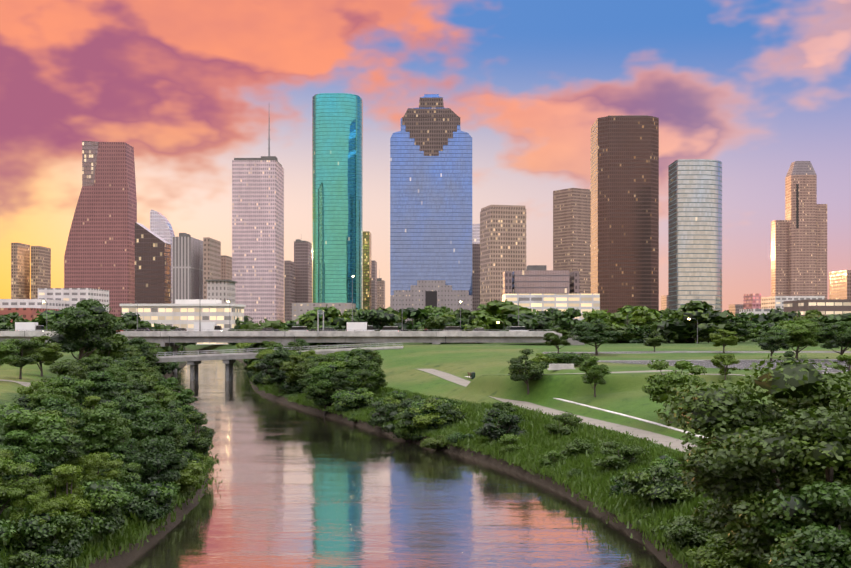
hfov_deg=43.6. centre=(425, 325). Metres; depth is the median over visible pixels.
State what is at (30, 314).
red building brick
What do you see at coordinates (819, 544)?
tree
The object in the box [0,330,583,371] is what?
overpass bridge
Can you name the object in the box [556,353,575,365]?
shrub
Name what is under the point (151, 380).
bush
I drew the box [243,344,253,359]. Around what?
tree
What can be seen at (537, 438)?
bank grass
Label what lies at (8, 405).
shrub
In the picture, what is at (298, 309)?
teal tower podium
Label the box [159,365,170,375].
shrub
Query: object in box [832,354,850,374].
young tree
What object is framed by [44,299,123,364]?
tree
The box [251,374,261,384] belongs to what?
shrub
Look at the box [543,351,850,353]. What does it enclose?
frontage road
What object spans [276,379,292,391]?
shrub
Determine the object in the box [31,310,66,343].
tree
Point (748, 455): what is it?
tree
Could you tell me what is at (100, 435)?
cone tree
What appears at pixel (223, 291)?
old stone building
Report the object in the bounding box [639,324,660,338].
tree
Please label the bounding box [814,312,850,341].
tree
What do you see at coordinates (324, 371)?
tree
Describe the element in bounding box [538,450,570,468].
shrub
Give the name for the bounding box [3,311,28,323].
tree
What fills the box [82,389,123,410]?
shrub
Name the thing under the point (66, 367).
bush
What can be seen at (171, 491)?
shrub
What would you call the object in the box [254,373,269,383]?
shrub
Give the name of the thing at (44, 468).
tree
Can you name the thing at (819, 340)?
tree
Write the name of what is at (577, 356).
shrub
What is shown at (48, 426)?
tree
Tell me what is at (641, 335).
tree
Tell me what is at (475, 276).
skyscraper
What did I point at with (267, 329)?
suv
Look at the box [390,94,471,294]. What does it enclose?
blue temple tower
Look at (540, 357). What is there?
shrub
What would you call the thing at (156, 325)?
tree
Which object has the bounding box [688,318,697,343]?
street lamp
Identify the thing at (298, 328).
van
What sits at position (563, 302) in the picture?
garage building
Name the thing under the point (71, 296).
white building block
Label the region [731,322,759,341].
tree
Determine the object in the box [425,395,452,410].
shrub
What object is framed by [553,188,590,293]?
tan brown building
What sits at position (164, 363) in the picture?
shrub
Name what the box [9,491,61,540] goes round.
bush
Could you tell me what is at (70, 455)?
tree
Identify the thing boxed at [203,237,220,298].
skyscraper
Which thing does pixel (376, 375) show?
tree
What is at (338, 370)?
tree
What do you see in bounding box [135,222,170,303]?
dark building
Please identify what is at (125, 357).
tree
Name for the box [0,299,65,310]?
white building roof
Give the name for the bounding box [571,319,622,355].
tree
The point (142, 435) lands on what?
tree
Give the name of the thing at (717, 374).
sidewalk path
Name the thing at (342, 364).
tree
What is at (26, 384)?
trail path
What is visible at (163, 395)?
tree
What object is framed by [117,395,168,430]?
tree
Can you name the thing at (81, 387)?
bush
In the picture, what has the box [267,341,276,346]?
cone tree
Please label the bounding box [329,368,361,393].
tree
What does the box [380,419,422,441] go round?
shrub
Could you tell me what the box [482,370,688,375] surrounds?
park drive road
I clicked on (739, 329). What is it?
tree
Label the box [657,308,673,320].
tree
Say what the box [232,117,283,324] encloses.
skyscraper
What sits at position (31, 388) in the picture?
shrub
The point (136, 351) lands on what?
tree
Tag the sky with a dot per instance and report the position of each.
(757, 88)
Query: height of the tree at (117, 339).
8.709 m
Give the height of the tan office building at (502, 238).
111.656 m
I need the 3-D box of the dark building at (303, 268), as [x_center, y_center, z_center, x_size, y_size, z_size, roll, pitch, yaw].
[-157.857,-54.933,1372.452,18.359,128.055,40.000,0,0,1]
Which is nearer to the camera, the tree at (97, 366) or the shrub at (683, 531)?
the shrub at (683, 531)
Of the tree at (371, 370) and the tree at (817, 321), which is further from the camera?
the tree at (817, 321)
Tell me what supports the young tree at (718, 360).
on the ground at (625, 394)
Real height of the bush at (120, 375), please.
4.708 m
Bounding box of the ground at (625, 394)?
[0,339,850,567]
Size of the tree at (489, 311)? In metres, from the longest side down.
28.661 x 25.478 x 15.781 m
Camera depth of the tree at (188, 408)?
116.08 m
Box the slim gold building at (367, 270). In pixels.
[363,231,376,309]
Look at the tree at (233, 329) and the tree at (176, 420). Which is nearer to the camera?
the tree at (176, 420)
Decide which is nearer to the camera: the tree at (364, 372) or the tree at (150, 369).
the tree at (150, 369)
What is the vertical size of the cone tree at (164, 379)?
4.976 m
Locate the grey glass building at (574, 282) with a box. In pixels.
[569,271,579,293]
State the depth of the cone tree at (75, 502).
55.63 m
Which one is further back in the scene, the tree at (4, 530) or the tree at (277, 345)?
the tree at (277, 345)
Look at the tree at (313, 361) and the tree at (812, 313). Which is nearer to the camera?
the tree at (313, 361)
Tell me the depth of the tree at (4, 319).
355.69 m
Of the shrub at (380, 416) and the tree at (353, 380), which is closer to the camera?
the shrub at (380, 416)
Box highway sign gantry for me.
[317,309,323,336]
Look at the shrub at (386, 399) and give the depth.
138.84 m
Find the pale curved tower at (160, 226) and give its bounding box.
[150,210,174,303]
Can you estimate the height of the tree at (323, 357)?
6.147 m
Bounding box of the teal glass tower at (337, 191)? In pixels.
[312,93,362,309]
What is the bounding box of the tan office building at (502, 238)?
[480,205,525,309]
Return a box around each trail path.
[0,379,34,390]
[416,369,696,451]
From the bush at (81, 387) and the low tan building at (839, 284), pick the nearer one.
the bush at (81, 387)
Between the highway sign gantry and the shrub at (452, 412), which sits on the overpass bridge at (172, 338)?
the highway sign gantry
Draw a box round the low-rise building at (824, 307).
[784,299,850,315]
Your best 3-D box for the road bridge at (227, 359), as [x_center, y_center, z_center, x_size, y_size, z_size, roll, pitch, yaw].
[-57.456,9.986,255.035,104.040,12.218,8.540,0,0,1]
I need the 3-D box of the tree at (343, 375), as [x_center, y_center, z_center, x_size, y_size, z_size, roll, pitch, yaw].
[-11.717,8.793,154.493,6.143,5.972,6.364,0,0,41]
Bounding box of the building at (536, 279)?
[502,265,568,294]
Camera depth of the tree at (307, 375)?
159.49 m
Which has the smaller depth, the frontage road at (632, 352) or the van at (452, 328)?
the frontage road at (632, 352)
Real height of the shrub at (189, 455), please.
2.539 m
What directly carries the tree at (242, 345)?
on the ground at (625, 394)
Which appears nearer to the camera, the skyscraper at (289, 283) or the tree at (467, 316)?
the tree at (467, 316)
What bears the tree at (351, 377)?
on the ground at (625, 394)
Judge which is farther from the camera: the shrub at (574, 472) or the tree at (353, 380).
the tree at (353, 380)
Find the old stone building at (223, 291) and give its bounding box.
[205,280,236,303]
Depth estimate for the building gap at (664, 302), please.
1609.31 m
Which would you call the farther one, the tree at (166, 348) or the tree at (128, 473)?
the tree at (166, 348)
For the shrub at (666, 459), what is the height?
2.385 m
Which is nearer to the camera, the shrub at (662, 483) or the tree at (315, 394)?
the shrub at (662, 483)
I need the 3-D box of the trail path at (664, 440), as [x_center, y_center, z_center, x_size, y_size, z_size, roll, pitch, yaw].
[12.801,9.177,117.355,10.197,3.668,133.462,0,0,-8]
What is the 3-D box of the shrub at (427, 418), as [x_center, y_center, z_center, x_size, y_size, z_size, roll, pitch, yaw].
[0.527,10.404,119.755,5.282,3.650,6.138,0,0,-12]
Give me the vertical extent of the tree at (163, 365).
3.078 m
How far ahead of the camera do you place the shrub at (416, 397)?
135.82 m
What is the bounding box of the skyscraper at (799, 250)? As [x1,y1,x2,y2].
[771,161,826,298]
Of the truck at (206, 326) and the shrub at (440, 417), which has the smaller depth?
the shrub at (440, 417)
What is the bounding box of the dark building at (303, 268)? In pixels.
[294,239,311,302]
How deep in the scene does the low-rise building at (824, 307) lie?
556.77 m
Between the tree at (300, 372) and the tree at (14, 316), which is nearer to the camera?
the tree at (300, 372)
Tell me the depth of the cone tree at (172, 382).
142.99 m
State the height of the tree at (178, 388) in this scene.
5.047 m
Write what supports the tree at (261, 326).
on the ground at (625, 394)
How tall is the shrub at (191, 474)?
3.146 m
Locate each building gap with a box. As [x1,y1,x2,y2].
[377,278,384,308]
[661,295,667,309]
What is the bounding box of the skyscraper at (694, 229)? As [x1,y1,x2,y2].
[668,159,721,311]
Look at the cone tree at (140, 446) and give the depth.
73.85 m
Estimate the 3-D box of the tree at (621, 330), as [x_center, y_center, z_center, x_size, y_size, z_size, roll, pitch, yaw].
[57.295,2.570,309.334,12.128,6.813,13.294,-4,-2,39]
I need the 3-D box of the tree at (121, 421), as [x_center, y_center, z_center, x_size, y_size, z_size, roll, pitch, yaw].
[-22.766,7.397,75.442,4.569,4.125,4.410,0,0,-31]
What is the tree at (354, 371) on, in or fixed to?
on the ground at (625, 394)
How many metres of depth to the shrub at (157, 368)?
242.82 m
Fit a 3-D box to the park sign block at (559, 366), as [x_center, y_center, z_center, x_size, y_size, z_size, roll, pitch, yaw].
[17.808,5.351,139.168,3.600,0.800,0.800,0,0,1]
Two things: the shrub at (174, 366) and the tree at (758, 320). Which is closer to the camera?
the shrub at (174, 366)
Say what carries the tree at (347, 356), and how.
on the ground at (625, 394)
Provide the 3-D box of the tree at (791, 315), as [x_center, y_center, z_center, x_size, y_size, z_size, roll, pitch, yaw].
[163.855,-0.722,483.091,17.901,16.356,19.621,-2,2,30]
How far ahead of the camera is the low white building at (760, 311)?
617.00 m
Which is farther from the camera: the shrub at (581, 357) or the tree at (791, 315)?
the tree at (791, 315)
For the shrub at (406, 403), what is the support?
on the ground at (625, 394)
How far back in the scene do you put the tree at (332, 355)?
177.53 m
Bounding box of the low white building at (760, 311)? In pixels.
[739,309,783,314]
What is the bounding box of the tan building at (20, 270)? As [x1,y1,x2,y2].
[11,243,29,298]
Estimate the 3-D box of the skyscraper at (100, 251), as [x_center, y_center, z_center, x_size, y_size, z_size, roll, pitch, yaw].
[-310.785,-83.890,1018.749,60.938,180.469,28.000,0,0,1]
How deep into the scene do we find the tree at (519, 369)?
128.31 m
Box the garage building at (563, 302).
[502,294,599,319]
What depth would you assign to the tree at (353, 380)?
152.70 m
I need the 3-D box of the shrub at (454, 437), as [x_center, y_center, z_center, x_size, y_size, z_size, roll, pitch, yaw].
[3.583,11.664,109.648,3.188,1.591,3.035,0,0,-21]
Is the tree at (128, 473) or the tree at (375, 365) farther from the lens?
the tree at (375, 365)
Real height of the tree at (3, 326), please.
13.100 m
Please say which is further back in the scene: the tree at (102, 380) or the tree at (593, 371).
the tree at (593, 371)
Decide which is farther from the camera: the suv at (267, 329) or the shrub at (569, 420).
the suv at (267, 329)
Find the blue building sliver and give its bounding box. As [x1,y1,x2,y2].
[472,224,479,243]
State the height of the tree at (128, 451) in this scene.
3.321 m
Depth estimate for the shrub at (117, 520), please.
59.04 m
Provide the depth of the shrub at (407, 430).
118.92 m
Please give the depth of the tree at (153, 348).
264.32 m
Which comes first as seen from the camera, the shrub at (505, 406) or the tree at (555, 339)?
the shrub at (505, 406)
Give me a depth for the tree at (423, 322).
357.71 m
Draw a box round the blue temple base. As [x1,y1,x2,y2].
[390,280,471,322]
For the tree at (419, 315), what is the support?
on the ground at (625, 394)
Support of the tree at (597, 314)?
on the ground at (625, 394)
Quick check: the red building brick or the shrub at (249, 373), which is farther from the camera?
the red building brick
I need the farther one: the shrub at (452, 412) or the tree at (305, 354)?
the tree at (305, 354)
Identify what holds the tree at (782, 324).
on the ground at (625, 394)
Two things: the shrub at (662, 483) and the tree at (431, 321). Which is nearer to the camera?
the shrub at (662, 483)
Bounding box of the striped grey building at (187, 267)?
[172,233,202,303]
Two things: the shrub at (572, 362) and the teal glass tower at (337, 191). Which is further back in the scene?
the teal glass tower at (337, 191)
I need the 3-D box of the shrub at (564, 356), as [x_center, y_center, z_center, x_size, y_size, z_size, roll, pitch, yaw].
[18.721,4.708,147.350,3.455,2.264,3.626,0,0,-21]
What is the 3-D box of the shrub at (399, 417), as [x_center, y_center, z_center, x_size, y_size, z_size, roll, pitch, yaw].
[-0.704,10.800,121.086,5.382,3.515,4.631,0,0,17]
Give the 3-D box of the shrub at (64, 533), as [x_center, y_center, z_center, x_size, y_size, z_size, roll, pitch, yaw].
[-18.595,10.237,52.181,3.437,2.735,3.274,0,0,4]
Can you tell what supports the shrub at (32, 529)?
on the ground at (625, 394)
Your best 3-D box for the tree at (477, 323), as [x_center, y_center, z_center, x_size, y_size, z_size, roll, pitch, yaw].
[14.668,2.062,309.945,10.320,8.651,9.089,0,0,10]
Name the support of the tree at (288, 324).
on the ground at (625, 394)
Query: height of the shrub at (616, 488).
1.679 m
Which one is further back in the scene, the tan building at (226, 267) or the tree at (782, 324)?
the tan building at (226, 267)
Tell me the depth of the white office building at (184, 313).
521.77 m
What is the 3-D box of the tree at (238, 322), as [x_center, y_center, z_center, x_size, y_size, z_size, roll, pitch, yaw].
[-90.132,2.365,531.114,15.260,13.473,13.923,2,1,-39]
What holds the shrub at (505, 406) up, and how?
on the ground at (625, 394)
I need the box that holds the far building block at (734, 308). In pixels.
[729,304,742,314]
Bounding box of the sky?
[0,0,850,315]
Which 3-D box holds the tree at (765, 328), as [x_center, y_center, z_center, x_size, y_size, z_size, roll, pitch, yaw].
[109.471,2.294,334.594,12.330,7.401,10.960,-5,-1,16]
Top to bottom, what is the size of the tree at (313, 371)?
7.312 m
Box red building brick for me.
[0,308,58,322]
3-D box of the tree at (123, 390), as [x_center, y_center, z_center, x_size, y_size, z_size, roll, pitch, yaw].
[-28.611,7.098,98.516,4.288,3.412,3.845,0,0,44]
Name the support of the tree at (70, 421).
on the ground at (625, 394)
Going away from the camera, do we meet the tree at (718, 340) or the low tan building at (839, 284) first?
the tree at (718, 340)
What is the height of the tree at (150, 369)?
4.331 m
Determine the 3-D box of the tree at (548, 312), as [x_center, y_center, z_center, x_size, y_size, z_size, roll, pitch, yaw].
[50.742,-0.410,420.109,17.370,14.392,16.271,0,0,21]
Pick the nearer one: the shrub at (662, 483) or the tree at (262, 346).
the shrub at (662, 483)
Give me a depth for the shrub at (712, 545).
51.97 m
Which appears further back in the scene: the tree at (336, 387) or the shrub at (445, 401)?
the tree at (336, 387)
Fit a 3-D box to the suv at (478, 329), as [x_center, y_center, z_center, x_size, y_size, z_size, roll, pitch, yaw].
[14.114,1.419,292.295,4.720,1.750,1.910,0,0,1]
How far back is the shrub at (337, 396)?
147.48 m
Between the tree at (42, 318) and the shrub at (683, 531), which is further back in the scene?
the tree at (42, 318)
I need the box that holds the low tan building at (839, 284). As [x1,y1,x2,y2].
[829,270,850,298]
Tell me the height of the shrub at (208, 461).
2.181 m
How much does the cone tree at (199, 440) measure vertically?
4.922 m
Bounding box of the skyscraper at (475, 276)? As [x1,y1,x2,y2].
[472,244,479,310]
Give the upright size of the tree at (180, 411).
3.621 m
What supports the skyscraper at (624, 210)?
on the ground at (625, 394)
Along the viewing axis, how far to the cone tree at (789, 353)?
120.77 m
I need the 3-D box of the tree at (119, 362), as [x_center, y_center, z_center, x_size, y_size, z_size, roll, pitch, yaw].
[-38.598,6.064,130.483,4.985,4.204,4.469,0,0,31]
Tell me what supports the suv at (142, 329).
on the overpass bridge at (172, 338)
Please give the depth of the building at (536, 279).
639.01 m
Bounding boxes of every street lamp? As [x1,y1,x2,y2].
[352,275,353,321]
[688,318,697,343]
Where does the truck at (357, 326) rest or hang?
on the overpass bridge at (172, 338)
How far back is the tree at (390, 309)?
341.64 m
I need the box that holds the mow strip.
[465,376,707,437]
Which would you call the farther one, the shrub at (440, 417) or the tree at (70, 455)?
the shrub at (440, 417)
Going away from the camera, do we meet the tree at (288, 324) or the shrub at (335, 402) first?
the shrub at (335, 402)
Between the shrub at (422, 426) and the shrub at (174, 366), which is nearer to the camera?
the shrub at (422, 426)
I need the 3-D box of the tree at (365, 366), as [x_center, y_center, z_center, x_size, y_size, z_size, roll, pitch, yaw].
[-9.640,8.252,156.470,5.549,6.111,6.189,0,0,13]
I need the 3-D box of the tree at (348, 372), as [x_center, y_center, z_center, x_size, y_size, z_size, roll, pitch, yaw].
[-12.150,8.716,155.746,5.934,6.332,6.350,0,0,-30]
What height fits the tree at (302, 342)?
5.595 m
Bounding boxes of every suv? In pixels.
[137,328,149,330]
[174,328,186,330]
[261,328,273,330]
[324,328,335,330]
[474,328,484,330]
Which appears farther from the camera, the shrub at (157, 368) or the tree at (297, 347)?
the tree at (297, 347)
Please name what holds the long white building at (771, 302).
on the ground at (625, 394)
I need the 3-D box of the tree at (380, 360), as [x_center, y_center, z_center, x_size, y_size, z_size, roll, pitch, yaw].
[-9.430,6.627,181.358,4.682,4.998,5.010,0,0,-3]
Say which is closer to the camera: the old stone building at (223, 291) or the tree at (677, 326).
the tree at (677, 326)
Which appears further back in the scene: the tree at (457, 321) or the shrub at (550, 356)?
the tree at (457, 321)
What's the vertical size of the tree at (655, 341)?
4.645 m
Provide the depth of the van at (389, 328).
291.75 m
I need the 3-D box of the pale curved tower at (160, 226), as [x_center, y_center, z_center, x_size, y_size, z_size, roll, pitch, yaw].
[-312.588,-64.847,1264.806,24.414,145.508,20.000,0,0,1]
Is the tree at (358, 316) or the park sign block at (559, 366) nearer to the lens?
the park sign block at (559, 366)
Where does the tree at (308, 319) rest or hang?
on the ground at (625, 394)
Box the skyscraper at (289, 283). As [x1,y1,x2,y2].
[284,261,294,322]
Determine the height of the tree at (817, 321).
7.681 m
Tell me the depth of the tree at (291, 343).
265.44 m
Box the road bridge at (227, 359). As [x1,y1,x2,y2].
[147,342,402,380]
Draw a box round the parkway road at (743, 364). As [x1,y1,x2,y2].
[597,359,850,373]
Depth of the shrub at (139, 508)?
63.65 m
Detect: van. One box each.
[288,326,307,330]
[380,326,398,330]
[442,326,460,330]
[509,326,527,330]
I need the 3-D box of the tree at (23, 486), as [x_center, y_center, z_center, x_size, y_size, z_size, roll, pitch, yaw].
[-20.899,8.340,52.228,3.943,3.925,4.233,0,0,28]
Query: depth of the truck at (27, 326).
297.91 m
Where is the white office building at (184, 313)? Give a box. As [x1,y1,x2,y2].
[120,299,245,344]
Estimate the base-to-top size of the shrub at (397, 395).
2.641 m
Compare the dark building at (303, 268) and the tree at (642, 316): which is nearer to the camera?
the tree at (642, 316)
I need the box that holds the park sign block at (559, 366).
[548,364,575,369]
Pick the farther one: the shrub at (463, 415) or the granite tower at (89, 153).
the granite tower at (89, 153)
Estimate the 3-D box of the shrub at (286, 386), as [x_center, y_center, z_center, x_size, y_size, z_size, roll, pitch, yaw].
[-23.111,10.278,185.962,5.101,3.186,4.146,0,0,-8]
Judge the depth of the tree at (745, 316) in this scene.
358.98 m
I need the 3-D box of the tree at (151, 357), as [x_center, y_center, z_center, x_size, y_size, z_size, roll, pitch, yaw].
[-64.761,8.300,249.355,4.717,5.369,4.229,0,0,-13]
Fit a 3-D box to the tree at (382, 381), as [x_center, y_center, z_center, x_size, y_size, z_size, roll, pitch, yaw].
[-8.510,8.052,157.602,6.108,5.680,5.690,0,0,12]
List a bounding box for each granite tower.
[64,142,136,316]
[82,141,98,185]
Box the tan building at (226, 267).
[221,255,231,279]
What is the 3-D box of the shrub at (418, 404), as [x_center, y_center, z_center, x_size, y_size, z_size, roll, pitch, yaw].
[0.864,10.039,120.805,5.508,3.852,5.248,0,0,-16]
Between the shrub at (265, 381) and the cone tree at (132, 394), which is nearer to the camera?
the cone tree at (132, 394)
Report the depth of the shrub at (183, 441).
81.14 m
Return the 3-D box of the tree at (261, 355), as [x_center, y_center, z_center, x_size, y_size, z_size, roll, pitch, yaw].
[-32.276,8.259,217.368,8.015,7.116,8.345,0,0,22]
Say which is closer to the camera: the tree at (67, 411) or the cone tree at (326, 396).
the tree at (67, 411)
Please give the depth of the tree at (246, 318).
616.21 m
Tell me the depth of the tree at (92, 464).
62.88 m
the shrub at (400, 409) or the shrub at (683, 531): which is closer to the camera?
the shrub at (683, 531)
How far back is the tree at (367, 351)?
178.74 m
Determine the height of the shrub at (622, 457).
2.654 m
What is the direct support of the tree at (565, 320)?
on the ground at (625, 394)
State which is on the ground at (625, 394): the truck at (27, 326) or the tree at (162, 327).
the tree at (162, 327)
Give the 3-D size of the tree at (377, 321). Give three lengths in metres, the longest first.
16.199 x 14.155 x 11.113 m
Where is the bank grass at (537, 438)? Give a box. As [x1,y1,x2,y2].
[0,371,756,567]
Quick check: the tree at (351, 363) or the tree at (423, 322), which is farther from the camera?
the tree at (423, 322)
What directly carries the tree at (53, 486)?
on the ground at (625, 394)
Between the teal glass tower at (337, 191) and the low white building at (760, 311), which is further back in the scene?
the teal glass tower at (337, 191)
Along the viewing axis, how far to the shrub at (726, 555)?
49.18 m
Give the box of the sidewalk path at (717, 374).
[662,373,758,376]
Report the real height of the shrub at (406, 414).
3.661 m
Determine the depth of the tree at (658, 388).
97.51 m
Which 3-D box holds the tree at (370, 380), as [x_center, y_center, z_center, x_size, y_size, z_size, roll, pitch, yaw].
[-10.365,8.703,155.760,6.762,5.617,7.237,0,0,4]
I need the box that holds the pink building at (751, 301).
[743,294,760,308]
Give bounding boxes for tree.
[0,314,14,329]
[0,322,10,330]
[0,339,19,365]
[0,405,80,476]
[0,430,63,480]
[0,448,13,475]
[0,458,38,514]
[0,519,15,563]
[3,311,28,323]
[6,338,43,378]
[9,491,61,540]
[22,335,62,376]
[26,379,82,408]
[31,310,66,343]
[31,409,79,434]
[33,396,85,429]
[35,475,77,503]
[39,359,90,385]
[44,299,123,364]
[45,429,86,476]
[46,464,90,518]
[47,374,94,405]
[72,355,111,375]
[73,401,131,451]
[76,408,127,453]
[76,451,123,482]
[77,328,127,360]
[78,371,132,406]
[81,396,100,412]
[86,452,142,485]
[88,356,125,370]
[88,358,126,371]
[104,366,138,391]
[108,438,141,469]
[112,396,143,441]
[113,341,131,355]
[113,389,129,401]
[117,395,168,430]
[118,312,151,328]
[118,320,151,343]
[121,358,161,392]
[122,352,139,359]
[123,344,142,355]
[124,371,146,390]
[124,390,143,404]
[126,337,150,356]
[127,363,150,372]
[127,365,155,373]
[127,407,182,449]
[127,418,184,450]
[132,435,188,503]
[135,438,147,459]
[143,385,176,409]
[145,350,158,364]
[149,402,186,424]
[150,344,163,355]
[151,343,172,351]
[152,323,161,330]
[155,324,196,346]
[156,380,166,392]
[157,364,165,371]
[161,376,168,388]
[163,401,194,418]
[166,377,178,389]
[167,412,188,435]
[172,385,196,404]
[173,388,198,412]
[177,408,190,424]
[181,412,212,454]
[228,328,240,344]
[234,318,250,328]
[234,343,264,352]
[238,319,285,359]
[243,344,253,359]
[244,316,254,322]
[247,349,278,371]
[250,343,263,351]
[254,350,293,391]
[256,341,269,349]
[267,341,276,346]
[273,343,283,350]
[279,355,313,392]
[281,320,296,328]
[283,341,302,348]
[289,343,306,350]
[292,361,311,378]
[294,305,351,345]
[295,338,310,349]
[296,362,319,385]
[300,350,321,357]
[301,365,334,413]
[302,359,322,371]
[305,388,334,415]
[311,363,341,385]
[312,365,331,406]
[315,353,338,361]
[318,361,346,367]
[320,392,331,405]
[326,371,362,390]
[327,354,339,362]
[328,368,347,391]
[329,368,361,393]
[335,367,357,376]
[336,352,349,361]
[339,308,359,316]
[340,357,377,381]
[341,307,407,330]
[342,375,367,390]
[343,351,353,359]
[344,309,386,330]
[344,366,363,381]
[345,367,364,391]
[347,369,368,386]
[348,356,378,377]
[348,376,375,390]
[351,348,378,360]
[351,355,381,386]
[351,360,381,387]
[354,349,373,361]
[356,311,398,330]
[358,362,370,369]
[366,350,382,366]
[366,361,384,392]
[366,361,387,386]
[393,307,436,330]
[416,312,455,325]
[422,316,457,330]
[424,305,449,313]
[432,318,464,330]
[444,310,454,314]
[453,308,481,329]
[462,319,488,343]
[471,299,538,330]
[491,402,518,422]
[502,313,552,330]
[506,348,547,394]
[537,307,560,322]
[540,321,568,330]
[543,328,574,353]
[549,308,592,335]
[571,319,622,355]
[579,357,610,396]
[581,308,610,341]
[594,306,659,329]
[603,324,644,342]
[617,305,661,324]
[618,324,650,342]
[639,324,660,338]
[641,359,706,422]
[643,331,666,351]
[650,300,734,342]
[652,333,674,342]
[654,354,850,554]
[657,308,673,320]
[692,331,722,342]
[709,329,738,352]
[711,354,739,379]
[718,313,755,339]
[725,316,754,342]
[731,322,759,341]
[741,312,753,319]
[742,313,788,338]
[749,326,792,361]
[756,322,778,334]
[759,480,850,567]
[767,307,800,322]
[773,320,803,338]
[780,351,796,365]
[786,319,821,358]
[793,309,823,320]
[807,318,825,327]
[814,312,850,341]
[815,321,850,361]
[816,330,839,342]
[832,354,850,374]
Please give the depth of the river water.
76.31 m
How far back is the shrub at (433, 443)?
111.40 m
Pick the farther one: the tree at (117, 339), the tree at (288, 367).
the tree at (288, 367)
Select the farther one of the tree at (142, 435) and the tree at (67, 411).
the tree at (142, 435)
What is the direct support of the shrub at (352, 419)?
on the ground at (625, 394)
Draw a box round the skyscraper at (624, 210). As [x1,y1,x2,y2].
[591,115,658,313]
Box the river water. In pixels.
[122,350,666,567]
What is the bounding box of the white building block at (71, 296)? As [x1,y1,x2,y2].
[38,288,108,312]
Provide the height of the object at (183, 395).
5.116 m
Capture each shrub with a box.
[0,402,35,413]
[2,508,92,559]
[2,550,69,567]
[9,511,82,553]
[12,394,42,412]
[17,381,55,403]
[61,479,133,535]
[81,478,128,528]
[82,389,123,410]
[91,404,104,408]
[119,480,167,521]
[143,480,180,514]
[152,366,161,374]
[155,362,169,365]
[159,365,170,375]
[166,437,189,461]
[168,362,178,370]
[172,456,206,493]
[180,450,200,462]
[182,423,215,447]
[196,452,216,472]
[246,370,253,377]
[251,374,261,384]
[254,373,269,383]
[262,375,272,384]
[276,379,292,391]
[279,377,296,392]
[291,379,306,392]
[331,389,367,411]
[331,400,341,411]
[337,387,378,408]
[347,412,361,422]
[368,400,400,426]
[378,391,407,401]
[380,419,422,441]
[381,397,400,406]
[388,402,404,413]
[393,418,421,441]
[394,419,412,440]
[396,412,405,419]
[398,431,416,438]
[399,398,427,412]
[400,395,422,408]
[402,402,438,429]
[407,403,446,429]
[407,421,429,432]
[410,397,458,419]
[419,404,454,427]
[420,400,457,427]
[420,434,448,449]
[423,397,462,419]
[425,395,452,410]
[429,399,460,421]
[432,399,465,422]
[433,397,458,424]
[444,432,473,442]
[447,399,466,418]
[473,407,524,439]
[498,433,526,452]
[530,353,557,363]
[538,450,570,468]
[543,353,556,364]
[544,352,569,363]
[544,411,582,434]
[555,352,571,363]
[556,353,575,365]
[557,352,579,364]
[559,437,595,457]
[566,468,582,476]
[567,353,587,366]
[570,353,589,366]
[576,353,597,364]
[591,439,648,469]
[607,476,630,495]
[615,464,695,505]
[633,514,653,528]
[640,453,682,475]
[650,525,667,536]
[663,514,716,547]
[684,533,780,567]
[694,542,720,567]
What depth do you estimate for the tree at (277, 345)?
268.45 m
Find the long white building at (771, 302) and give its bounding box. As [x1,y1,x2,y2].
[761,296,824,308]
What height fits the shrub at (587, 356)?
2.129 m
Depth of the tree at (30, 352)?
114.34 m
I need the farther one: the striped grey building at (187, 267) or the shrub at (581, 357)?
the striped grey building at (187, 267)
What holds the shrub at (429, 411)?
on the ground at (625, 394)
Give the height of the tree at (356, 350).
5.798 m
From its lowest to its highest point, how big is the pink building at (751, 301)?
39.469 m
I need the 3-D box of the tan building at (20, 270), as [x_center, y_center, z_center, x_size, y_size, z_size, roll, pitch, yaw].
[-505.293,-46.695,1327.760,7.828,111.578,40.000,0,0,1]
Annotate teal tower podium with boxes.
[292,303,355,323]
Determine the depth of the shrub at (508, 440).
98.97 m
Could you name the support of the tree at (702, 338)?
on the ground at (625, 394)
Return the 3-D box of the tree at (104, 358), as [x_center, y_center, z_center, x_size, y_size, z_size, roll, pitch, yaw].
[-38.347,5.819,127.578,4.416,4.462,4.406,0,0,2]
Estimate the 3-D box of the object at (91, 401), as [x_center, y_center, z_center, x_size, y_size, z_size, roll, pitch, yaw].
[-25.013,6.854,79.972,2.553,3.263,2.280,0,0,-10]
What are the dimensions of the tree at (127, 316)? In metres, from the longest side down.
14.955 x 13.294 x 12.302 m
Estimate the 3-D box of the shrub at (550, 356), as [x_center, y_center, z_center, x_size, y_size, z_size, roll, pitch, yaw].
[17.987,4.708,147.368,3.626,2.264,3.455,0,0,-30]
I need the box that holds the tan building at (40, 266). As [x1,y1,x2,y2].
[31,246,50,298]
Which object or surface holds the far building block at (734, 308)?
on the ground at (625, 394)
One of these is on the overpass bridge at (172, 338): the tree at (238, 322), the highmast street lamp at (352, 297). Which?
the highmast street lamp at (352, 297)
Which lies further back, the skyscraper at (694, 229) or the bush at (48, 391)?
the skyscraper at (694, 229)
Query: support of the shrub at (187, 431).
on the ground at (625, 394)
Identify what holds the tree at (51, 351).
on the ground at (625, 394)
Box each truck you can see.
[15,322,44,330]
[194,322,222,330]
[347,322,373,330]
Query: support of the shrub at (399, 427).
on the ground at (625, 394)
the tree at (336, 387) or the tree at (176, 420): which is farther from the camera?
the tree at (336, 387)

